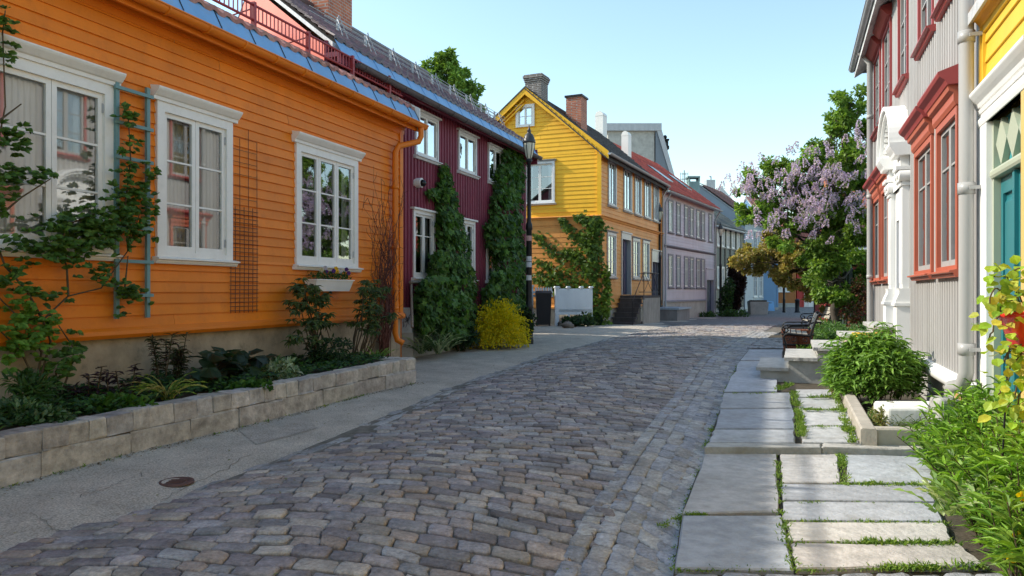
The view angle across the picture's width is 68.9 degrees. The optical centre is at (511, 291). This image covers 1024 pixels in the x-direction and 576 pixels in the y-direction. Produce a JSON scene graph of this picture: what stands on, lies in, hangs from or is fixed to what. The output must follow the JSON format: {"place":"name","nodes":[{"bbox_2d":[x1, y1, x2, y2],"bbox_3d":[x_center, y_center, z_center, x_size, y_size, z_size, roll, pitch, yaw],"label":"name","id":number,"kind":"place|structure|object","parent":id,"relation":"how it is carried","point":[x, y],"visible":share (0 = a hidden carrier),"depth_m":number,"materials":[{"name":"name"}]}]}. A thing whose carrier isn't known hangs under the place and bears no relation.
{"place":"outdoors","nodes":[
{"label":"outdoors","id":0,"kind":"place"},
{"bbox_2d":[0,317,713,552],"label":"pavement","id":1,"kind":"structure","parent":0,"point":[67,507],"depth_m":6.54,"materials":[{"name":"concrete"}]},
{"bbox_2d":[159,477,194,486],"bbox_3d":[-2.595,1.470,5.776,0.260,0.018,0.260,0,0,0],"label":"manhole cover","id":2,"kind":"object","parent":1,"relation":"on","point":[183,481],"visible":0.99,"depth_m":5.75,"materials":[{"name":"metal"}]},
{"bbox_2d":[237,412,316,444],"bbox_3d":[-2.525,1.435,7.965,0.792,0.022,1.725,0,0,-26],"label":"pavement patch","id":3,"kind":"object","parent":1,"relation":"on","point":[285,426],"visible":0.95,"depth_m":7.86,"materials":[{"name":"concrete"}]},
{"bbox_2d":[343,279,398,354],"bbox_3d":[-2.273,0.568,12.071,0.852,1.560,1.511,0,0,16],"label":"rhododendron","id":4,"kind":"object","parent":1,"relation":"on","point":[375,292],"visible":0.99,"depth_m":11.87,"materials":[{"name":"green plant"}]},
{"bbox_2d":[402,307,414,357],"bbox_3d":[-2.107,0.860,15.040,0.274,1.081,0.320,0,0,0],"label":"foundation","id":5,"kind":"object","parent":1,"relation":"on","point":[407,330],"visible":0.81,"depth_m":14.89,"materials":[{"name":"concrete"}]},
{"bbox_2d":[403,329,472,353],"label":"hosta","id":6,"kind":"object","parent":1,"relation":"on","point":[428,344],"visible":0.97,"depth_m":14.87,"materials":[{"name":"green plant"}]},
{"bbox_2d":[450,311,480,351],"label":"dark shrub","id":7,"kind":"object","parent":1,"relation":"on","point":[469,342],"visible":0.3,"depth_m":16.85,"materials":[{"name":"green plant"}]},
{"bbox_2d":[469,296,533,350],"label":"broom bush","id":8,"kind":"object","parent":1,"relation":"on","point":[498,325],"visible":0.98,"depth_m":17.43,"materials":[{"name":"yellow plant"}]},
{"bbox_2d":[515,305,537,338],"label":"dark shrub","id":9,"kind":"object","parent":1,"relation":"on","point":[527,313],"visible":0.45,"depth_m":18.84,"materials":[{"name":"green plant"}]},
{"bbox_2d":[522,125,535,343],"bbox_3d":[0.434,-1.461,18.987,0.340,5.581,0.340,0,0,0],"label":"street lamp","id":10,"kind":"object","parent":1,"relation":"on","point":[528,142],"visible":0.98,"depth_m":18.93,"materials":[{"name":"black metal"}]},
{"bbox_2d":[535,291,551,325],"bbox_3d":[1.182,0.628,28.056,0.625,1.336,0.797,0,0,0],"label":"wheelie bin","id":11,"kind":"object","parent":1,"relation":"on","point":[543,306],"visible":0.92,"depth_m":27.72,"materials":[{"name":"plastic"}]},
{"bbox_2d":[553,286,593,325],"bbox_3d":[2.361,0.554,28.578,1.578,1.532,0.210,0,0,-15],"label":"white fence","id":12,"kind":"object","parent":1,"relation":"on","point":[568,301],"visible":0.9,"depth_m":28.51,"materials":[{"name":"white wood"}]},
{"bbox_2d":[561,311,603,326],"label":"bank plants","id":13,"kind":"object","parent":1,"relation":"on","point":[579,320],"visible":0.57,"depth_m":27.83,"materials":[{"name":"green plant"}]},
{"bbox_2d":[658,203,662,306],"bbox_3d":[7.377,-1.528,37.282,0.340,5.879,0.340,0,0,0],"label":"downspout","id":14,"kind":"object","parent":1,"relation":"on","point":[660,218],"visible":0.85,"depth_m":37.22,"materials":[{"name":"black metal"}]},
{"bbox_2d":[43,325,786,575],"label":"road","id":15,"kind":"structure","parent":0,"point":[410,409],"depth_m":6.04,"materials":[{"name":"grey stone"}]},
{"bbox_2d":[0,324,1011,575],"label":"road setts","id":16,"kind":"structure","parent":15,"relation":"on","point":[620,496],"depth_m":5.36,"materials":[{"name":"stone"}]},
{"bbox_2d":[5,363,705,574],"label":"leaf litter","id":17,"kind":"object","parent":16,"relation":"on","point":[285,478],"visible":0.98,"depth_m":6.80,"materials":[{"name":"brown plant"}]},
{"bbox_2d":[2,364,992,573],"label":"grass","id":18,"kind":"structure","parent":16,"relation":"on","point":[799,423],"depth_m":4.69,"materials":[{"name":"green plant"}]},
{"bbox_2d":[205,0,866,216],"label":"sky","id":19,"kind":"structure","parent":0,"point":[727,82],"materials":[{"name":"blue"}]},
{"bbox_2d":[642,307,813,324],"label":"road","id":20,"kind":"structure","parent":0,"point":[778,317],"depth_m":38.64,"materials":[{"name":"grey stone"}]},
{"bbox_2d":[718,222,722,315],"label":"street lamp","id":21,"kind":"object","parent":20,"relation":"on","point":[720,229],"visible":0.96,"depth_m":45.44,"materials":[{"name":"black metal"}]},
{"bbox_2d":[699,309,749,316],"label":"grass","id":22,"kind":"structure","parent":20,"relation":"on","point":[729,313],"depth_m":43.89,"materials":[{"name":"green plant"}]},
{"bbox_2d":[715,277,735,315],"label":"green shrub","id":23,"kind":"object","parent":20,"relation":"on","point":[727,297],"visible":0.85,"depth_m":45.36,"materials":[{"name":"green plant"}]},
{"bbox_2d":[726,257,747,312],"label":"plum shrub","id":24,"kind":"object","parent":20,"relation":"on","point":[740,280],"visible":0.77,"depth_m":46.89,"materials":[{"name":"purple plant"}]},
{"bbox_2d":[747,300,768,314],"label":"concrete planter","id":25,"kind":"object","parent":20,"relation":"on","point":[757,307],"visible":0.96,"depth_m":48.53,"materials":[{"name":"grey concrete"}]},
{"bbox_2d":[698,324,815,334],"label":"ground","id":26,"kind":"structure","parent":0,"point":[797,327],"depth_m":29.03,"materials":[{"name":"grey stone"}]},
{"bbox_2d":[0,356,415,487],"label":"stone planter","id":27,"kind":"object","parent":26,"relation":"on","point":[30,452],"visible":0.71,"depth_m":7.10,"materials":[{"name":"stone"}]},
{"bbox_2d":[0,367,66,405],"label":"leafy clump","id":28,"kind":"object","parent":27,"relation":"in","point":[30,384],"visible":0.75,"depth_m":6.43,"materials":[{"name":"green plant"}]},
{"bbox_2d":[0,394,75,426],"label":"ground cover","id":29,"kind":"object","parent":27,"relation":"in","point":[19,406],"visible":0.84,"depth_m":6.12,"materials":[{"name":"green plant"}]},
{"bbox_2d":[65,363,149,399],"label":"purple plant","id":30,"kind":"object","parent":27,"relation":"in","point":[106,379],"visible":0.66,"depth_m":7.22,"materials":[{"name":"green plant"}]},
{"bbox_2d":[82,391,158,413],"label":"ground cover","id":31,"kind":"object","parent":27,"relation":"in","point":[111,396],"visible":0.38,"depth_m":6.90,"materials":[{"name":"green plant"}]},
{"bbox_2d":[128,371,207,400],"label":"day lily","id":32,"kind":"object","parent":27,"relation":"in","point":[156,387],"visible":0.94,"depth_m":7.44,"materials":[{"name":"green plant"}]},
{"bbox_2d":[145,331,192,383],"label":"feathery plant","id":33,"kind":"object","parent":27,"relation":"in","point":[178,356],"visible":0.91,"depth_m":8.25,"materials":[{"name":"green plant"}]},
{"bbox_2d":[0,351,389,428],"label":"undergrowth","id":34,"kind":"object","parent":27,"relation":"in","point":[72,405],"visible":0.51,"depth_m":7.95,"materials":[{"name":"green plant"}]},
{"bbox_2d":[184,346,277,391],"bbox_3d":[-3.287,0.957,8.797,0.843,0.654,1.612,0,0,0],"label":"ligularia","id":35,"kind":"object","parent":27,"relation":"in","point":[223,360],"visible":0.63,"depth_m":8.63,"materials":[{"name":"green plant"}]},
{"bbox_2d":[201,377,273,391],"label":"ground cover","id":36,"kind":"object","parent":27,"relation":"in","point":[251,382],"visible":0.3,"depth_m":8.27,"materials":[{"name":"green plant"}]},
{"bbox_2d":[262,354,302,380],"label":"variegated shrub","id":37,"kind":"object","parent":27,"relation":"in","point":[283,367],"visible":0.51,"depth_m":9.13,"materials":[{"name":"green plant"}]},
{"bbox_2d":[280,277,339,361],"bbox_3d":[-2.859,0.523,10.576,0.795,1.460,1.636,0,0,0],"label":"rhododendron","id":38,"kind":"object","parent":27,"relation":"in","point":[317,323],"visible":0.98,"depth_m":10.47,"materials":[{"name":"green plant"}]},
{"bbox_2d":[302,332,354,365],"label":"shrub","id":39,"kind":"object","parent":27,"relation":"in","point":[318,353],"visible":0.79,"depth_m":10.60,"materials":[{"name":"green plant"}]},
{"bbox_2d":[0,0,428,398],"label":"orange house","id":40,"kind":"structure","parent":26,"relation":"on","point":[214,79],"depth_m":9.16,"materials":[{"name":"paint"}]},
{"bbox_2d":[0,32,126,260],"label":"window","id":41,"kind":"structure","parent":40,"relation":"in","point":[67,101],"depth_m":7.37,"materials":[{"name":"white paint"}]},
{"bbox_2d":[0,5,161,394],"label":"climbing rose","id":42,"kind":"object","parent":40,"relation":"attached to","point":[89,228],"visible":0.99,"depth_m":7.16,"materials":[{"name":"green plant"}]},
{"bbox_2d":[114,82,153,318],"bbox_3d":[-4.138,-0.996,8.158,0.058,2.569,0.512,0,0,20],"label":"wooden trellis","id":43,"kind":"object","parent":40,"relation":"attached to","point":[147,262],"visible":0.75,"depth_m":8.16,"materials":[{"name":"teal wood"}]},
{"bbox_2d":[150,84,242,266],"bbox_3d":[-3.969,-1.340,9.144,0.500,2.030,1.380,0,0,20],"label":"window","id":44,"kind":"structure","parent":40,"relation":"in","point":[193,148],"depth_m":9.13,"materials":[{"name":"white paint"}]},
{"bbox_2d":[230,130,257,312],"bbox_3d":[-3.548,-0.945,9.895,0.014,2.443,0.549,0,0,20],"label":"wire trellis","id":45,"kind":"object","parent":40,"relation":"attached to","point":[244,264],"visible":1,"depth_m":9.89,"materials":[{"name":"brown metal"}]},
{"bbox_2d":[291,130,365,271],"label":"window","id":46,"kind":"structure","parent":40,"relation":"in","point":[326,172],"depth_m":11.93,"materials":[{"name":"white paint"}]},
{"bbox_2d":[304,278,354,292],"bbox_3d":[-2.833,-0.090,11.547,0.285,0.224,1.031,0,0,20],"label":"flower box","id":47,"kind":"object","parent":40,"relation":"attached to","point":[330,285],"visible":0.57,"depth_m":11.45,"materials":[{"name":"beige paint"}]},
{"bbox_2d":[307,266,351,279],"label":"pansies","id":48,"kind":"object","parent":47,"relation":"in","point":[331,274],"visible":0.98,"depth_m":11.47,"materials":[{"name":"multicoloured plant"}]},
{"bbox_2d":[362,165,408,356],"bbox_3d":[-2.239,-0.597,13.164,0.495,3.532,1.548,0,0,19],"label":"bare vine","id":49,"kind":"object","parent":40,"relation":"attached to","point":[384,342],"visible":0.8,"depth_m":13.17,"materials":[{"name":"brown plant"}]},
{"bbox_2d":[238,0,542,356],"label":"wine red house","id":50,"kind":"structure","parent":26,"relation":"on","point":[466,141],"depth_m":16.28,"materials":[{"name":"paint"}]},
{"bbox_2d":[410,207,437,280],"bbox_3d":[-1.989,-0.979,15.847,0.475,1.526,1.103,0,0,21],"label":"window","id":51,"kind":"structure","parent":50,"relation":"in","point":[424,240],"depth_m":15.93,"materials":[{"name":"white paint"}]},
{"bbox_2d":[413,107,442,165],"bbox_3d":[-1.936,-3.286,15.984,0.477,1.044,1.169,0,0,21],"label":"window","id":52,"kind":"structure","parent":50,"relation":"in","point":[428,150],"depth_m":16.06,"materials":[{"name":"white paint"}]},
{"bbox_2d":[413,163,479,340],"bbox_3d":[-1.264,-0.860,16.392,0.859,4.006,3.797,0,0,16],"label":"ivy","id":53,"kind":"object","parent":50,"relation":"attached to","point":[450,276],"visible":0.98,"depth_m":16.08,"materials":[{"name":"green plant"}]},
{"bbox_2d":[458,218,478,282],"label":"window","id":54,"kind":"structure","parent":50,"relation":"in","point":[469,224],"depth_m":18.16,"materials":[{"name":"white paint"}]},
{"bbox_2d":[457,128,480,179],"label":"window","id":55,"kind":"structure","parent":50,"relation":"in","point":[467,141],"depth_m":17.87,"materials":[{"name":"white paint"}]},
{"bbox_2d":[487,142,502,184],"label":"window","id":56,"kind":"structure","parent":50,"relation":"in","point":[494,151],"depth_m":19.40,"materials":[{"name":"white paint"}]},
{"bbox_2d":[480,147,526,313],"bbox_3d":[0.056,-1.389,19.740,0.872,5.224,4.183,0,0,19],"label":"ivy","id":57,"kind":"object","parent":50,"relation":"attached to","point":[505,280],"visible":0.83,"depth_m":19.32,"materials":[{"name":"green plant"}]},
{"bbox_2d":[419,46,487,111],"bbox_3d":[-3.100,-5.265,37.110,3.831,13.574,2.927,0,0,0],"label":"backyard tree","id":58,"kind":"object","parent":26,"relation":"on","point":[446,63],"visible":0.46,"depth_m":36.42,"materials":[{"name":"green plant"}]},
{"bbox_2d":[493,73,670,324],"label":"yellow house","id":59,"kind":"structure","parent":26,"relation":"on","point":[581,166],"depth_m":30.16,"materials":[{"name":"paint"}]},
{"bbox_2d":[516,104,534,127],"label":"window","id":60,"kind":"structure","parent":59,"relation":"in","point":[525,117],"depth_m":30.18,"materials":[{"name":"white paint"}]},
{"bbox_2d":[526,159,555,205],"bbox_3d":[1.154,-4.385,30.052,1.400,1.831,0.515,0,0,22],"label":"window","id":61,"kind":"structure","parent":59,"relation":"in","point":[542,173],"depth_m":30.05,"materials":[{"name":"white paint"}]},
{"bbox_2d":[532,209,614,325],"bbox_3d":[2.361,-0.644,29.255,3.841,5.135,0.733,0,0,17],"label":"wall vine","id":62,"kind":"object","parent":59,"relation":"attached to","point":[585,243],"depth_m":29.07,"materials":[{"name":"green plant"}]},
{"bbox_2d":[607,159,617,208],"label":"window","id":63,"kind":"structure","parent":59,"relation":"in","point":[612,167],"depth_m":30.36,"materials":[{"name":"white wood"}]},
{"bbox_2d":[606,229,618,278],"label":"window","id":64,"kind":"structure","parent":59,"relation":"in","point":[611,235],"depth_m":30.29,"materials":[{"name":"white wood"}]},
{"bbox_2d":[623,240,626,294],"bbox_3d":[4.742,-1.048,32.133,0.070,2.370,1.278,0,0,25],"label":"door","id":65,"kind":"structure","parent":59,"relation":"in","point":[624,242],"depth_m":32.39,"materials":[{"name":"blue paint"}]},
{"bbox_2d":[623,167,633,214],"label":"window","id":66,"kind":"structure","parent":59,"relation":"in","point":[627,175],"depth_m":32.25,"materials":[{"name":"white wood"}]},
{"bbox_2d":[632,236,641,280],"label":"window","id":67,"kind":"structure","parent":59,"relation":"in","point":[635,240],"depth_m":33.44,"materials":[{"name":"white wood"}]},
{"bbox_2d":[634,173,643,217],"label":"window","id":68,"kind":"structure","parent":59,"relation":"in","point":[638,179],"depth_m":33.72,"materials":[{"name":"white wood"}]},
{"bbox_2d":[642,238,651,280],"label":"window","id":69,"kind":"structure","parent":59,"relation":"in","point":[646,243],"depth_m":34.98,"materials":[{"name":"white wood"}]},
{"bbox_2d":[644,179,652,220],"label":"window","id":70,"kind":"structure","parent":59,"relation":"in","point":[647,184],"depth_m":35.31,"materials":[{"name":"white wood"}]},
{"bbox_2d":[653,183,660,223],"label":"window","id":71,"kind":"structure","parent":59,"relation":"in","point":[655,187],"depth_m":36.73,"materials":[{"name":"grey wood"}]},
{"bbox_2d":[612,272,659,324],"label":"wooden steps","id":72,"kind":"structure","parent":26,"relation":"on","point":[628,311],"depth_m":30.93,"materials":[{"name":"grey concrete"}]},
{"bbox_2d":[607,123,674,175],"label":"concrete building","id":73,"kind":"structure","parent":26,"relation":"on","point":[649,141],"depth_m":55.90,"materials":[{"name":"concrete"}]},
{"bbox_2d":[595,111,722,317],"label":"lilac house","id":74,"kind":"structure","parent":26,"relation":"on","point":[689,253],"depth_m":42.11,"materials":[{"name":"purple paint"}]},
{"bbox_2d":[668,199,674,234],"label":"window","id":75,"kind":"structure","parent":74,"relation":"in","point":[670,202],"depth_m":39.15,"materials":[{"name":"white glass"}]},
{"bbox_2d":[668,254,674,288],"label":"window","id":76,"kind":"structure","parent":74,"relation":"in","point":[670,256],"depth_m":39.15,"materials":[{"name":"white glass"}]},
{"bbox_2d":[660,307,691,320],"bbox_3d":[7.873,1.131,36.849,1.360,0.729,2.991,0,0,25],"label":"stone stoop","id":77,"kind":"object","parent":26,"relation":"on","point":[674,313],"visible":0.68,"depth_m":35.56,"materials":[{"name":"grey stone"}]},
{"bbox_2d":[700,183,763,310],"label":"pale blue house","id":78,"kind":"structure","parent":26,"relation":"on","point":[723,202],"depth_m":58.71,"materials":[{"name":"paint"}]},
{"bbox_2d":[714,211,749,314],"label":"grey green house","id":79,"kind":"structure","parent":26,"relation":"on","point":[732,239],"depth_m":49.67,"materials":[{"name":"paint"}]},
{"bbox_2d":[743,196,777,309],"bbox_3d":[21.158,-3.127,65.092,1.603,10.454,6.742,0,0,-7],"label":"blue house","id":80,"kind":"structure","parent":26,"relation":"on","point":[770,290],"depth_m":62.21,"materials":[{"name":"wood"}]},
{"bbox_2d":[778,225,795,306],"bbox_3d":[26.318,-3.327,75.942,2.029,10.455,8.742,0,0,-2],"label":"brown house","id":81,"kind":"structure","parent":26,"relation":"on","point":[790,297],"depth_m":72.02,"materials":[{"name":"orange paint"}]},
{"bbox_2d":[808,316,866,339],"bbox_3d":[9.109,1.006,19.567,2.631,0.866,7.954,0,0,26],"label":"garden bed","id":82,"kind":"object","parent":26,"relation":"on","point":[825,330],"visible":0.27,"depth_m":17.34,"materials":[{"name":"green plant"}]},
{"bbox_2d":[837,273,866,330],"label":"red leaf bush","id":83,"kind":"object","parent":82,"relation":"on","point":[859,293],"visible":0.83,"depth_m":18.14,"materials":[{"name":"red plant"}]},
{"bbox_2d":[848,0,982,400],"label":"grey house","id":84,"kind":"structure","parent":26,"relation":"on","point":[916,61],"depth_m":9.18,"materials":[{"name":"paint"}]},
{"bbox_2d":[862,176,880,284],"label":"window","id":85,"kind":"structure","parent":84,"relation":"in","point":[873,188],"depth_m":14.58,"materials":[{"name":"orange paint"}]},
{"bbox_2d":[866,35,880,141],"bbox_3d":[7.164,-3.902,14.393,0.550,1.795,1.267,0,0,21],"label":"window","id":86,"kind":"structure","parent":84,"relation":"in","point":[873,53],"depth_m":14.41,"materials":[{"name":"red paint"}]},
{"bbox_2d":[870,167,888,283],"bbox_3d":[6.644,-1.188,13.062,0.585,2.085,1.242,0,0,21],"label":"window","id":87,"kind":"structure","parent":84,"relation":"in","point":[876,175],"depth_m":13.48,"materials":[{"name":"orange paint"}]},
{"bbox_2d":[873,2,891,123],"bbox_3d":[6.614,-3.902,12.933,0.550,1.795,1.316,0,0,21],"label":"window","id":88,"kind":"structure","parent":84,"relation":"in","point":[882,29],"depth_m":12.94,"materials":[{"name":"red paint"}]},
{"bbox_2d":[892,0,908,97],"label":"window","id":89,"kind":"structure","parent":84,"relation":"in","point":[902,5],"depth_m":11.30,"materials":[{"name":"red paint"}]},
{"bbox_2d":[898,106,933,280],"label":"window","id":90,"kind":"structure","parent":84,"relation":"in","point":[918,130],"depth_m":9.27,"materials":[{"name":"red paint"}]},
{"bbox_2d":[910,0,935,60],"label":"window","id":91,"kind":"structure","parent":84,"relation":"in","point":[926,27],"depth_m":9.32,"materials":[{"name":"red paint"}]},
{"bbox_2d":[917,63,958,278],"bbox_3d":[4.658,-1.188,7.795,0.585,2.085,1.301,0,0,21],"label":"window","id":92,"kind":"structure","parent":84,"relation":"in","point":[940,100],"depth_m":7.83,"materials":[{"name":"red paint"}]},
{"bbox_2d":[930,0,952,21],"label":"window","id":93,"kind":"structure","parent":84,"relation":"in","point":[941,6],"depth_m":8.02,"materials":[{"name":"red paint"}]},
{"bbox_2d":[968,0,1023,421],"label":"yellow corner house","id":94,"kind":"structure","parent":26,"relation":"on","point":[996,96],"depth_m":6.07,"materials":[{"name":"paint"}]},
{"bbox_2d":[1001,168,1020,421],"bbox_3d":[3.872,0.145,5.689,0.090,2.150,0.992,0,0,21],"label":"door","id":95,"kind":"structure","parent":94,"relation":"in","point":[1010,184],"depth_m":5.89,"materials":[{"name":"teal paint"}]},
{"bbox_2d":[709,335,926,439],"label":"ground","id":96,"kind":"structure","parent":0,"point":[795,386],"depth_m":9.83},
{"bbox_2d":[718,82,866,329],"bbox_3d":[7.518,-1.918,19.123,5.016,6.532,3.902,0,0,0],"label":"lilac tree","id":97,"kind":"object","parent":96,"relation":"on","point":[833,213],"visible":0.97,"depth_m":18.68,"materials":[{"name":"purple plant"}]},
{"bbox_2d":[726,229,859,322],"bbox_3d":[8.244,-0.376,21.976,3.832,3.431,1.956,0,0,0],"label":"golden maple","id":98,"kind":"object","parent":96,"relation":"on","point":[760,260],"visible":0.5,"depth_m":21.76,"materials":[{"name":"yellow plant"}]},
{"bbox_2d":[781,329,813,349],"bbox_3d":[6.311,1.067,16.501,0.680,0.460,0.680,0,0,0],"label":"wooden tub","id":99,"kind":"object","parent":96,"relation":"on","point":[798,342],"visible":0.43,"depth_m":16.24,"materials":[{"name":"red wood"}]},
{"bbox_2d":[781,311,822,354],"bbox_3d":[6.126,0.858,15.811,0.787,0.888,1.538,0,0,20],"label":"garden bench","id":100,"kind":"object","parent":96,"relation":"on","point":[813,320],"visible":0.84,"depth_m":15.19,"materials":[{"name":"black metal"}]},
{"bbox_2d":[756,321,895,383],"bbox_3d":[4.963,0.944,11.718,2.082,0.912,1.791,0,0,21],"label":"stone stair","id":101,"kind":"object","parent":96,"relation":"on","point":[797,365],"visible":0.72,"depth_m":11.15,"materials":[{"name":"stone"}]},
{"bbox_2d":[827,384,893,425],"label":"dry plant","id":102,"kind":"object","parent":96,"relation":"on","point":[876,419],"visible":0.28,"depth_m":7.21,"materials":[{"name":"brown plant"}]},
{"bbox_2d":[815,321,932,404],"bbox_3d":[4.359,0.865,8.992,1.359,1.014,1.352,0,0,0],"label":"peony bush","id":103,"kind":"object","parent":96,"relation":"on","point":[858,363],"visible":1,"depth_m":8.70,"materials":[{"name":"green plant"}]},
{"bbox_2d":[873,401,933,425],"bbox_3d":[4.012,1.206,7.192,0.908,0.269,0.477,0,0,12],"label":"white stone block","id":104,"kind":"object","parent":96,"relation":"on","point":[903,409],"depth_m":7.08,"materials":[{"name":"white stone"}]},
{"bbox_2d":[675,349,986,575],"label":"pavement","id":105,"kind":"structure","parent":0,"point":[733,494],"depth_m":5.17,"materials":[{"name":"stone"}]},
{"bbox_2d":[673,455,1018,575],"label":"ground","id":106,"kind":"structure","parent":0,"point":[957,534],"depth_m":4.38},
{"bbox_2d":[842,392,931,445],"bbox_3d":[3.854,1.325,7.762,0.630,0.245,2.748,0,0,21],"label":"bed edging","id":107,"kind":"object","parent":106,"relation":"on","point":[867,431],"visible":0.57,"depth_m":6.58,"materials":[{"name":"stone"}]},
{"bbox_2d":[928,395,959,422],"bbox_3d":[3.848,1.048,6.618,0.252,0.246,0.232,0,0,0],"label":"pale stone","id":108,"kind":"object","parent":107,"relation":"on","point":[940,399],"visible":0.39,"depth_m":6.56,"materials":[{"name":"stone"}]},
{"bbox_2d":[892,460,998,515],"bbox_3d":[2.499,1.129,4.307,0.553,0.265,0.658,0,0,27],"label":"hosta","id":109,"kind":"object","parent":106,"relation":"on","point":[938,491],"visible":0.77,"depth_m":4.26,"materials":[{"name":"green plant"}]},
{"bbox_2d":[897,376,1023,575],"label":"long leaved plant","id":110,"kind":"object","parent":106,"relation":"on","point":[968,441],"visible":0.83,"depth_m":4.42,"materials":[{"name":"green plant"}]},
{"bbox_2d":[996,311,1023,486],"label":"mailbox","id":111,"kind":"object","parent":106,"relation":"on","point":[1018,329],"visible":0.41,"depth_m":4.30,"materials":[{"name":"metal"}]},
{"bbox_2d":[968,255,1023,436],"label":"trailing vine","id":112,"kind":"object","parent":111,"relation":"attached to","point":[1008,303],"visible":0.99,"depth_m":4.22,"materials":[{"name":"green plant"}]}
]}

